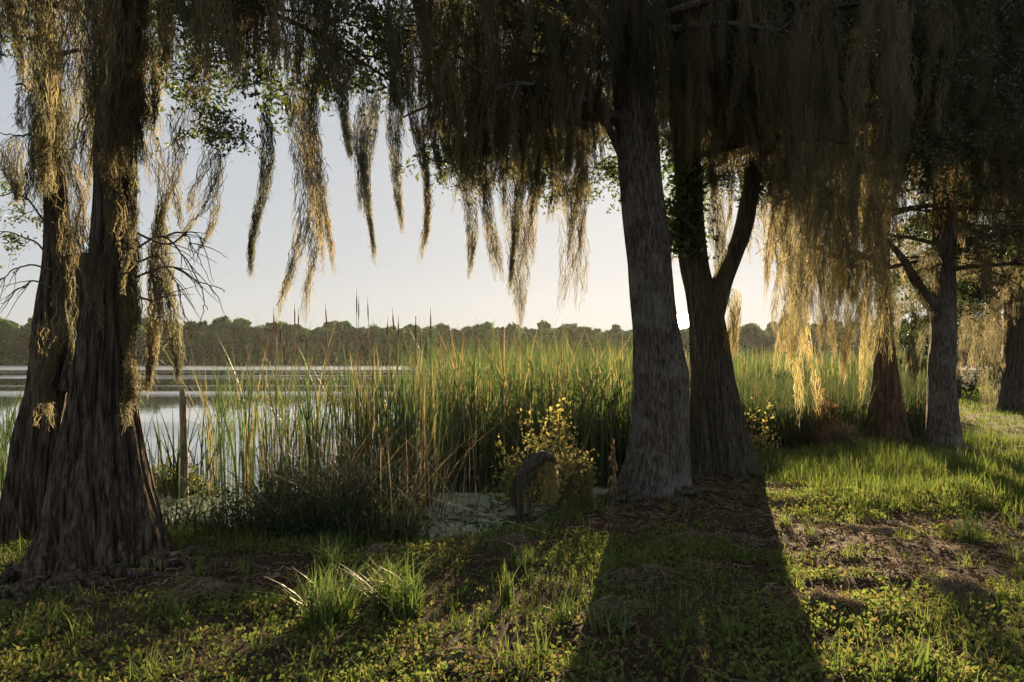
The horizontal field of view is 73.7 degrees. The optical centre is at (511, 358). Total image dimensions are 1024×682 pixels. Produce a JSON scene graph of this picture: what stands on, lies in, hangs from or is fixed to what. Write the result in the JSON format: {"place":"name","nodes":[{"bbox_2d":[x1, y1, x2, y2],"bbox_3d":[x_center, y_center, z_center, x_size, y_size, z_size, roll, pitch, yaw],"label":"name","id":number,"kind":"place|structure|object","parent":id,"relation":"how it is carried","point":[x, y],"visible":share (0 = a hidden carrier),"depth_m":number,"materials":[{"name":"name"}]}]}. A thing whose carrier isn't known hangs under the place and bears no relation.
{"place":"outdoors","nodes":[
{"label":"outdoors","id":0,"kind":"place"},
{"bbox_2d":[0,365,991,542],"bbox_3d":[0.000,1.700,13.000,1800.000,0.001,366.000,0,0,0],"label":"lake water","id":1,"kind":"structure","parent":0,"point":[164,398],"depth_m":19.09,"materials":[{"name":"grey liquid"}]},
{"bbox_2d":[0,380,25,491],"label":"cattail clump","id":2,"kind":"object","parent":1,"relation":"in","point":[6,434],"visible":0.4,"depth_m":7.97,"materials":[{"name":"green plant"}]},
{"bbox_2d":[179,388,188,497],"bbox_3d":[-4.041,1.183,8.403,0.111,1.637,0.116,0,0,0],"label":"wooden stake","id":3,"kind":"object","parent":1,"relation":"in","point":[184,459],"visible":0.73,"depth_m":8.37,"materials":[{"name":"brown wood"}]},
{"bbox_2d":[144,402,235,502],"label":"cattail clump","id":4,"kind":"object","parent":1,"relation":"in","point":[176,482],"visible":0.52,"depth_m":8.32,"materials":[{"name":"green plant"}]},
{"bbox_2d":[151,456,233,494],"bbox_3d":[-4.328,1.481,8.827,1.762,0.501,0.953,0,0,0],"label":"weedy islet","id":5,"kind":"object","parent":1,"relation":"on","point":[159,483],"visible":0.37,"depth_m":8.65,"materials":[{"name":"green plant"}]},
{"bbox_2d":[189,316,352,514],"bbox_3d":[-2.866,0.642,8.141,2.400,2.415,1.642,0,0,44],"label":"cattail clump","id":6,"kind":"object","parent":1,"relation":"in","point":[246,438],"visible":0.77,"depth_m":8.07,"materials":[{"name":"green plant"}]},
{"bbox_2d":[268,302,373,501],"bbox_3d":[-2.354,0.567,8.184,2.141,2.566,1.534,0,0,33],"label":"cattail clump","id":7,"kind":"object","parent":1,"relation":"in","point":[309,438],"visible":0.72,"depth_m":7.98,"materials":[{"name":"green plant"}]},
{"bbox_2d":[305,290,443,496],"bbox_3d":[-1.816,0.496,8.707,1.925,2.708,2.304,0,0,0],"label":"cattail clump","id":8,"kind":"object","parent":1,"relation":"in","point":[363,409],"visible":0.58,"depth_m":8.27,"materials":[{"name":"green plant"}]},
{"bbox_2d":[182,474,616,539],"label":"floating leaves","id":9,"kind":"object","parent":1,"relation":"on","point":[511,520],"visible":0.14,"depth_m":7.51,"materials":[{"name":"green plant"}]},
{"bbox_2d":[374,308,469,516],"bbox_3d":[-1.249,0.626,7.813,1.349,2.449,1.568,0,0,-44],"label":"cattail clump","id":10,"kind":"object","parent":1,"relation":"in","point":[408,430],"visible":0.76,"depth_m":7.59,"materials":[{"name":"green plant"}]},
{"bbox_2d":[143,310,830,496],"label":"reeds","id":11,"kind":"object","parent":1,"relation":"in","point":[600,420],"visible":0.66,"depth_m":10.20,"materials":[{"name":"green plant"}]},
{"bbox_2d":[484,456,542,508],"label":"leafy bush","id":12,"kind":"object","parent":1,"relation":"on","point":[499,498],"visible":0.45,"depth_m":7.59,"materials":[{"name":"green plant"}]},
{"bbox_2d":[440,338,927,392],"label":"reeds","id":13,"kind":"object","parent":1,"relation":"in","point":[766,364],"visible":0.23,"depth_m":29.59,"materials":[{"name":"green plant"}]},
{"bbox_2d":[891,171,1023,413],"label":"shade tree","id":14,"kind":"object","parent":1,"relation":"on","point":[1010,396],"visible":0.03,"depth_m":18.78,"materials":[{"name":"grey plant"}]},
{"bbox_2d":[890,127,1023,384],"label":"hanging moss","id":15,"kind":"object","parent":14,"relation":"hanging from","point":[963,354],"visible":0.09,"depth_m":18.64,"materials":[{"name":"plant"}]},
{"bbox_2d":[916,244,1003,389],"bbox_3d":[21.004,-2.847,30.114,5.940,9.138,6.006,0,0,35],"label":"background tree","id":16,"kind":"object","parent":1,"relation":"on","point":[994,376],"visible":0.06,"depth_m":30.15,"materials":[{"name":"green plant"}]},
{"bbox_2d":[0,0,1003,353],"label":"sky","id":17,"kind":"structure","parent":0,"point":[440,282],"materials":[{"name":"white"}]},
{"bbox_2d":[0,359,1023,681],"bbox_3d":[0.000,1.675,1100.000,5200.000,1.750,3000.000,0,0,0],"label":"ground","id":18,"kind":"structure","parent":0,"point":[118,621],"depth_m":4.51,"materials":[{"name":"soil"}]},
{"bbox_2d":[0,0,153,543],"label":"cypress tree","id":19,"kind":"object","parent":18,"relation":"on","point":[30,456],"visible":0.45,"depth_m":6.05,"materials":[{"name":"brown plant"}]},
{"bbox_2d":[0,134,26,206],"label":"moss beard","id":20,"kind":"object","parent":19,"relation":"hanging from","point":[15,186],"visible":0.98,"depth_m":5.98,"materials":[{"name":"beige plant"}]},
{"bbox_2d":[151,577,261,607],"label":"fallen moss","id":21,"kind":"object","parent":18,"relation":"on","point":[217,586],"visible":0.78,"depth_m":4.58,"materials":[{"name":"plant"}]},
{"bbox_2d":[0,0,417,611],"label":"cypress tree","id":22,"kind":"object","parent":18,"relation":"on","point":[100,508],"visible":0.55,"depth_m":5.13,"materials":[{"name":"brown plant"}]},
{"bbox_2d":[141,239,167,399],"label":"moss beard","id":23,"kind":"object","parent":22,"relation":"hanging from","point":[153,332],"visible":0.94,"depth_m":5.48,"materials":[{"name":"beige plant"}]},
{"bbox_2d":[143,199,186,391],"bbox_3d":[-2.818,-0.505,5.557,0.336,1.594,0.249,0,0,0],"label":"moss beard","id":24,"kind":"object","parent":22,"relation":"hanging from","point":[174,325],"visible":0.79,"depth_m":5.53,"materials":[{"name":"beige plant"}]},
{"bbox_2d":[0,0,407,432],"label":"hanging moss","id":25,"kind":"object","parent":22,"relation":"hanging from","point":[116,73],"visible":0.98,"depth_m":5.21,"materials":[{"name":"brown plant"}]},
{"bbox_2d":[274,82,332,323],"bbox_3d":[-1.843,-1.342,6.006,0.523,2.150,0.318,0,0,0],"label":"moss beard","id":26,"kind":"object","parent":25,"relation":"hanging from","point":[308,210],"visible":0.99,"depth_m":5.98,"materials":[{"name":"plant"}]},
{"bbox_2d":[246,105,278,281],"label":"moss beard","id":27,"kind":"object","parent":22,"relation":"hanging from","point":[258,211],"visible":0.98,"depth_m":6.18,"materials":[{"name":"brown plant"}]},
{"bbox_2d":[298,61,337,285],"bbox_3d":[-1.798,-1.694,6.307,0.380,2.083,0.210,0,0,0],"label":"moss beard","id":28,"kind":"object","parent":22,"relation":"hanging from","point":[319,205],"visible":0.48,"depth_m":6.29,"materials":[{"name":"plant"}]},
{"bbox_2d":[327,37,355,164],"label":"moss beard","id":29,"kind":"object","parent":22,"relation":"hanging from","point":[347,131],"visible":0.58,"depth_m":6.29,"materials":[{"name":"plant"}]},
{"bbox_2d":[351,100,372,216],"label":"moss beard","id":30,"kind":"object","parent":22,"relation":"hanging from","point":[358,128],"visible":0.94,"depth_m":7.58,"materials":[{"name":"plant"}]},
{"bbox_2d":[357,88,382,266],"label":"moss beard","id":31,"kind":"object","parent":22,"relation":"hanging from","point":[376,110],"visible":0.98,"depth_m":7.58,"materials":[{"name":"plant"}]},
{"bbox_2d":[411,0,438,69],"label":"moss beard","id":32,"kind":"object","parent":22,"relation":"hanging from","point":[424,21],"visible":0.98,"depth_m":6.77,"materials":[{"name":"plant"}]},
{"bbox_2d":[295,530,347,570],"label":"grass tussock","id":33,"kind":"object","parent":18,"relation":"on","point":[323,563],"depth_m":5.22,"materials":[{"name":"green plant"}]},
{"bbox_2d":[255,552,394,631],"bbox_3d":[-1.158,1.424,4.165,0.932,0.430,0.705,0,0,0],"label":"grass tussock","id":34,"kind":"object","parent":18,"relation":"on","point":[329,601],"depth_m":4.14,"materials":[{"name":"green plant"}]},
{"bbox_2d":[157,441,512,546],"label":"undergrowth","id":35,"kind":"object","parent":18,"relation":"on","point":[326,520],"visible":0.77,"depth_m":6.32,"materials":[{"name":"green plant"}]},
{"bbox_2d":[297,460,362,501],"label":"fallen branch","id":36,"kind":"object","parent":35,"relation":"in","point":[336,469],"visible":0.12,"depth_m":7.19,"materials":[{"name":"brown wood"}]},
{"bbox_2d":[149,413,549,540],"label":"dead stems","id":37,"kind":"object","parent":18,"relation":"on","point":[365,476],"visible":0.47,"depth_m":6.67,"materials":[{"name":"brown plant"}]},
{"bbox_2d":[343,542,415,558],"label":"fallen moss","id":38,"kind":"object","parent":18,"relation":"on","point":[375,549],"visible":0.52,"depth_m":5.65,"materials":[{"name":"plant"}]},
{"bbox_2d":[330,547,440,624],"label":"grass tussock","id":39,"kind":"object","parent":18,"relation":"on","point":[388,601],"depth_m":4.26,"materials":[{"name":"green plant"}]},
{"bbox_2d":[405,641,513,676],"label":"fallen moss","id":40,"kind":"object","parent":18,"relation":"on","point":[454,648],"visible":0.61,"depth_m":3.60,"materials":[{"name":"green plant"}]},
{"bbox_2d":[0,359,989,364],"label":"reeds","id":41,"kind":"object","parent":18,"relation":"on","point":[195,362],"visible":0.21,"depth_m":182.31,"materials":[{"name":"green plant"}]},
{"bbox_2d":[0,314,1001,364],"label":"woods","id":42,"kind":"object","parent":18,"relation":"on","point":[14,341],"visible":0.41,"depth_m":186.95,"materials":[{"name":"green plant"}]},
{"bbox_2d":[498,558,521,604],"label":"grass tussock","id":43,"kind":"object","parent":18,"relation":"on","point":[506,590],"depth_m":4.47,"materials":[{"name":"green plant"}]},
{"bbox_2d":[475,533,547,543],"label":"fallen moss","id":44,"kind":"object","parent":18,"relation":"on","point":[508,537],"visible":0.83,"depth_m":6.06,"materials":[{"name":"plant"}]},
{"bbox_2d":[0,475,1023,681],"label":"weeds","id":45,"kind":"object","parent":18,"relation":"on","point":[81,673],"visible":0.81,"depth_m":4.02,"materials":[{"name":"green plant"}]},
{"bbox_2d":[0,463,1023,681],"bbox_3d":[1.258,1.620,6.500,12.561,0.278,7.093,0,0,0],"label":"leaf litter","id":46,"kind":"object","parent":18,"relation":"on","point":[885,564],"visible":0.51,"depth_m":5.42,"materials":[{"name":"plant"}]},
{"bbox_2d":[507,540,550,567],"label":"grass tussock","id":47,"kind":"object","parent":18,"relation":"on","point":[517,558],"depth_m":5.24,"materials":[{"name":"green plant"}]},
{"bbox_2d":[507,450,558,524],"bbox_3d":[0.219,1.404,7.000,0.538,0.925,0.191,0,0,0],"label":"mossy stump","id":48,"kind":"object","parent":18,"relation":"on","point":[524,475],"visible":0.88,"depth_m":6.95,"materials":[{"name":"brown wood"}]},
{"bbox_2d":[507,443,596,510],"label":"shrub","id":49,"kind":"object","parent":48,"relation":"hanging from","point":[548,468],"visible":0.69,"depth_m":7.69,"materials":[{"name":"green plant"}]},
{"bbox_2d":[500,645,582,668],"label":"fallen moss","id":50,"kind":"object","parent":18,"relation":"on","point":[548,649],"visible":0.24,"depth_m":3.64,"materials":[{"name":"green plant"}]},
{"bbox_2d":[489,397,600,507],"bbox_3d":[0.383,1.176,7.871,1.295,1.435,1.156,0,0,0],"label":"golden shrub","id":51,"kind":"object","parent":18,"relation":"on","point":[562,452],"visible":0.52,"depth_m":8.01,"materials":[{"name":"yellow plant"}]},
{"bbox_2d":[544,579,597,621],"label":"grass tussock","id":52,"kind":"object","parent":18,"relation":"on","point":[561,604],"depth_m":4.20,"materials":[{"name":"green plant"}]},
{"bbox_2d":[584,601,635,638],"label":"grass tussock","id":53,"kind":"object","parent":18,"relation":"on","point":[618,621],"depth_m":3.97,"materials":[{"name":"green plant"}]},
{"bbox_2d":[604,439,623,495],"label":"dry plant","id":54,"kind":"object","parent":18,"relation":"on","point":[613,489],"visible":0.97,"depth_m":7.89,"materials":[{"name":"brown plant"}]},
{"bbox_2d":[570,595,662,618],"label":"fallen moss","id":55,"kind":"object","parent":18,"relation":"on","point":[609,598],"visible":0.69,"depth_m":4.29,"materials":[{"name":"plant"}]},
{"bbox_2d":[333,0,906,509],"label":"shade tree","id":56,"kind":"object","parent":18,"relation":"on","point":[657,460],"visible":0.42,"depth_m":7.96,"materials":[{"name":"grey plant"}]},
{"bbox_2d":[383,54,405,233],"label":"moss beard","id":57,"kind":"object","parent":56,"relation":"hanging from","point":[397,188],"visible":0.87,"depth_m":7.58,"materials":[{"name":"plant"}]},
{"bbox_2d":[443,78,479,277],"bbox_3d":[-0.589,-2.040,7.796,0.448,2.298,0.350,0,0,0],"label":"moss beard","id":58,"kind":"object","parent":56,"relation":"hanging from","point":[472,244],"visible":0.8,"depth_m":7.78,"materials":[{"name":"plant"}]},
{"bbox_2d":[542,81,592,313],"bbox_3d":[0.619,-1.892,7.811,0.597,2.810,0.292,0,0,0],"label":"moss beard","id":59,"kind":"object","parent":56,"relation":"hanging from","point":[573,208],"visible":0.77,"depth_m":7.79,"materials":[{"name":"plant"}]},
{"bbox_2d":[566,83,600,259],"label":"moss beard","id":60,"kind":"object","parent":56,"relation":"hanging from","point":[588,116],"visible":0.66,"depth_m":7.87,"materials":[{"name":"plant"}]},
{"bbox_2d":[370,0,911,300],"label":"hanging moss","id":61,"kind":"object","parent":56,"relation":"hanging from","point":[562,74],"visible":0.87,"depth_m":7.44,"materials":[{"name":"plant"}]},
{"bbox_2d":[401,60,434,264],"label":"moss beard","id":62,"kind":"object","parent":61,"relation":"hanging from","point":[419,143],"visible":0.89,"depth_m":7.58,"materials":[{"name":"plant"}]},
{"bbox_2d":[473,94,505,281],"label":"moss beard","id":63,"kind":"object","parent":61,"relation":"hanging from","point":[485,207],"visible":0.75,"depth_m":7.78,"materials":[{"name":"plant"}]},
{"bbox_2d":[488,89,531,336],"bbox_3d":[-0.030,-1.705,7.808,0.513,2.967,0.321,0,0,0],"label":"moss beard","id":64,"kind":"object","parent":61,"relation":"hanging from","point":[520,289],"visible":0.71,"depth_m":7.78,"materials":[{"name":"brown plant"}]},
{"bbox_2d":[506,98,533,297],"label":"moss beard","id":65,"kind":"object","parent":61,"relation":"hanging from","point":[522,183],"visible":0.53,"depth_m":7.88,"materials":[{"name":"plant"}]},
{"bbox_2d":[519,114,549,272],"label":"moss beard","id":66,"kind":"object","parent":61,"relation":"hanging from","point":[530,213],"visible":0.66,"depth_m":7.89,"materials":[{"name":"brown plant"}]},
{"bbox_2d":[574,563,694,589],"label":"fallen moss","id":67,"kind":"object","parent":18,"relation":"on","point":[632,572],"visible":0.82,"depth_m":4.84,"materials":[{"name":"grey plant"}]},
{"bbox_2d":[675,496,692,507],"bbox_3d":[1.820,1.609,7.253,0.260,0.301,0.256,0,0,0],"label":"cypress knee","id":68,"kind":"object","parent":18,"relation":"on","point":[685,501],"visible":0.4,"depth_m":7.19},
{"bbox_2d":[635,530,777,549],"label":"fallen moss","id":69,"kind":"object","parent":18,"relation":"on","point":[741,537],"visible":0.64,"depth_m":5.92,"materials":[{"name":"plant"}]},
{"bbox_2d":[744,397,780,454],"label":"flowering shrub","id":70,"kind":"object","parent":18,"relation":"on","point":[759,442],"visible":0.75,"depth_m":11.12,"materials":[{"name":"green plant"}]},
{"bbox_2d":[596,0,949,485],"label":"shade tree","id":71,"kind":"object","parent":18,"relation":"on","point":[726,445],"visible":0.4,"depth_m":9.43,"materials":[{"name":"brown plant"}]},
{"bbox_2d":[662,150,726,371],"bbox_3d":[2.426,-1.358,9.509,1.128,3.086,0.850,0,0,0],"label":"climbing vine","id":72,"kind":"object","parent":71,"relation":"attached to","point":[680,207],"visible":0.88,"depth_m":9.46,"materials":[{"name":"green plant"}]},
{"bbox_2d":[707,156,729,281],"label":"moss beard","id":73,"kind":"object","parent":71,"relation":"hanging from","point":[714,192],"visible":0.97,"depth_m":9.38,"materials":[{"name":"plant"}]},
{"bbox_2d":[720,287,742,359],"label":"moss beard","id":74,"kind":"object","parent":71,"relation":"attached to","point":[732,341],"visible":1,"depth_m":9.43,"materials":[{"name":"beige plant"}]},
{"bbox_2d":[762,181,804,375],"bbox_3d":[4.218,-1.259,10.606,0.702,3.125,0.411,0,0,0],"label":"moss beard","id":75,"kind":"object","parent":71,"relation":"hanging from","point":[784,310],"visible":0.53,"depth_m":10.59,"materials":[{"name":"beige plant"}]},
{"bbox_2d":[653,0,960,473],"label":"hanging moss","id":76,"kind":"object","parent":71,"relation":"hanging from","point":[774,174],"visible":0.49,"depth_m":8.35,"materials":[{"name":"brown plant"}]},
{"bbox_2d":[782,191,814,373],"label":"moss beard","id":77,"kind":"object","parent":76,"relation":"hanging from","point":[789,358],"visible":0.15,"depth_m":10.78,"materials":[{"name":"beige plant"}]},
{"bbox_2d":[784,197,823,426],"bbox_3d":[4.527,-0.733,10.592,0.597,3.632,0.333,0,0,13],"label":"moss beard","id":78,"kind":"object","parent":76,"relation":"hanging from","point":[801,375],"visible":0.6,"depth_m":10.58,"materials":[{"name":"plant"}]},
{"bbox_2d":[833,203,859,389],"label":"moss beard","id":79,"kind":"object","parent":76,"relation":"hanging from","point":[841,358],"visible":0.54,"depth_m":10.77,"materials":[{"name":"beige plant"}]},
{"bbox_2d":[762,464,815,470],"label":"fallen branch","id":80,"kind":"object","parent":18,"relation":"on","point":[781,467],"visible":0.28,"depth_m":9.79,"materials":[{"name":"brown wood"}]},
{"bbox_2d":[759,497,835,507],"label":"fallen moss","id":81,"kind":"object","parent":18,"relation":"on","point":[785,499],"visible":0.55,"depth_m":7.42,"materials":[{"name":"plant"}]},
{"bbox_2d":[764,587,877,625],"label":"fallen moss","id":82,"kind":"object","parent":18,"relation":"on","point":[826,597],"visible":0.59,"depth_m":4.26,"materials":[{"name":"plant"}]},
{"bbox_2d":[807,377,839,436],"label":"rusty fern","id":83,"kind":"object","parent":18,"relation":"on","point":[826,414],"visible":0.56,"depth_m":11.97,"materials":[{"name":"brown plant"}]},
{"bbox_2d":[734,366,926,453],"bbox_3d":[7.740,0.936,15.700,6.540,1.528,10.864,0,0,15],"label":"waterside sedge","id":84,"kind":"object","parent":18,"relation":"on","point":[850,408],"visible":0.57,"depth_m":12.56,"materials":[{"name":"green plant"}]},
{"bbox_2d":[657,0,1023,444],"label":"cypress tree","id":85,"kind":"object","parent":18,"relation":"on","point":[892,421],"visible":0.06,"depth_m":12.40,"materials":[{"name":"red plant"}]},
{"bbox_2d":[856,191,886,413],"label":"moss beard","id":86,"kind":"object","parent":85,"relation":"hanging from","point":[862,359],"visible":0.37,"depth_m":11.98,"materials":[{"name":"beige plant"}]},
{"bbox_2d":[762,0,997,372],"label":"hanging moss","id":87,"kind":"object","parent":85,"relation":"hanging from","point":[831,292],"visible":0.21,"depth_m":10.83,"materials":[{"name":"brown plant"}]},
{"bbox_2d":[781,0,1023,370],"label":"hanging moss","id":88,"kind":"object","parent":85,"relation":"hanging from","point":[972,97],"visible":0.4,"depth_m":10.25,"materials":[{"name":"plant"}]},
{"bbox_2d":[793,418,887,449],"bbox_3d":[5.518,1.246,11.294,1.624,0.620,1.796,0,0,-32],"label":"grass mound","id":89,"kind":"object","parent":18,"relation":"on","point":[843,435],"depth_m":11.32,"materials":[{"name":"green plant"}]},
{"bbox_2d":[868,648,887,681],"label":"grass tussock","id":90,"kind":"object","parent":18,"relation":"on","point":[876,667],"depth_m":3.34,"materials":[{"name":"green plant"}]},
{"bbox_2d":[831,524,926,535],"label":"fallen moss","id":91,"kind":"object","parent":18,"relation":"on","point":[881,528],"visible":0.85,"depth_m":6.35,"materials":[{"name":"brown plant"}]},
{"bbox_2d":[831,607,962,629],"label":"fallen moss","id":92,"kind":"object","parent":18,"relation":"on","point":[880,614],"visible":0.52,"depth_m":4.12,"materials":[{"name":"plant"}]},
{"bbox_2d":[778,0,1023,450],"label":"shade tree","id":93,"kind":"object","parent":18,"relation":"on","point":[942,423],"visible":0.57,"depth_m":10.74,"materials":[{"name":"green plant"}]},
{"bbox_2d":[906,241,941,388],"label":"moss beard","id":94,"kind":"object","parent":93,"relation":"hanging from","point":[917,357],"visible":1,"depth_m":11.28,"materials":[{"name":"beige plant"}]},
{"bbox_2d":[956,255,1007,370],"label":"moss beard","id":95,"kind":"object","parent":93,"relation":"hanging from","point":[977,342],"visible":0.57,"depth_m":12.58,"materials":[{"name":"beige plant"}]},
{"bbox_2d":[975,295,1003,416],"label":"moss beard","id":96,"kind":"object","parent":93,"relation":"hanging from","point":[997,320],"visible":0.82,"depth_m":14.97,"materials":[{"name":"beige plant"}]},
{"bbox_2d":[854,275,990,377],"bbox_3d":[18.296,-0.642,31.214,5.236,6.525,5.766,0,0,0],"label":"background tree","id":97,"kind":"object","parent":18,"relation":"on","point":[903,322],"visible":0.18,"depth_m":30.80,"materials":[{"name":"green plant"}]},
{"bbox_2d":[913,633,944,680],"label":"grass tussock","id":98,"kind":"object","parent":18,"relation":"on","point":[924,662],"depth_m":3.35,"materials":[{"name":"green plant"}]},
{"bbox_2d":[892,234,1002,401],"bbox_3d":[16.216,-1.625,25.220,5.198,6.872,5.242,0,0,0],"label":"background tree","id":99,"kind":"object","parent":18,"relation":"on","point":[960,382],"visible":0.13,"depth_m":24.77,"materials":[{"name":"green plant"}]},
{"bbox_2d":[910,574,1021,607],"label":"fallen moss","id":100,"kind":"object","parent":18,"relation":"on","point":[963,583],"visible":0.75,"depth_m":4.52,"materials":[{"name":"plant"}]},
{"bbox_2d":[946,506,996,545],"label":"grass tussock","id":101,"kind":"object","parent":18,"relation":"on","point":[970,538],"depth_m":5.94,"materials":[{"name":"green plant"}]},
{"bbox_2d":[964,447,1023,451],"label":"fallen branch","id":102,"kind":"object","parent":18,"relation":"on","point":[968,448],"visible":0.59,"depth_m":11.24,"materials":[{"name":"brown wood"}]},
{"bbox_2d":[0,381,1023,681],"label":"grass","id":103,"kind":"structure","parent":0,"point":[920,457],"depth_m":5.92,"materials":[{"name":"green plant"}]},
{"bbox_2d":[962,269,1002,348],"bbox_3d":[18.693,-2.229,23.825,5.158,7.928,5.305,0,0,0],"label":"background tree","id":104,"kind":"object","parent":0,"point":[984,312],"visible":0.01,"depth_m":24.82,"materials":[{"name":"green plant"}]}
]}

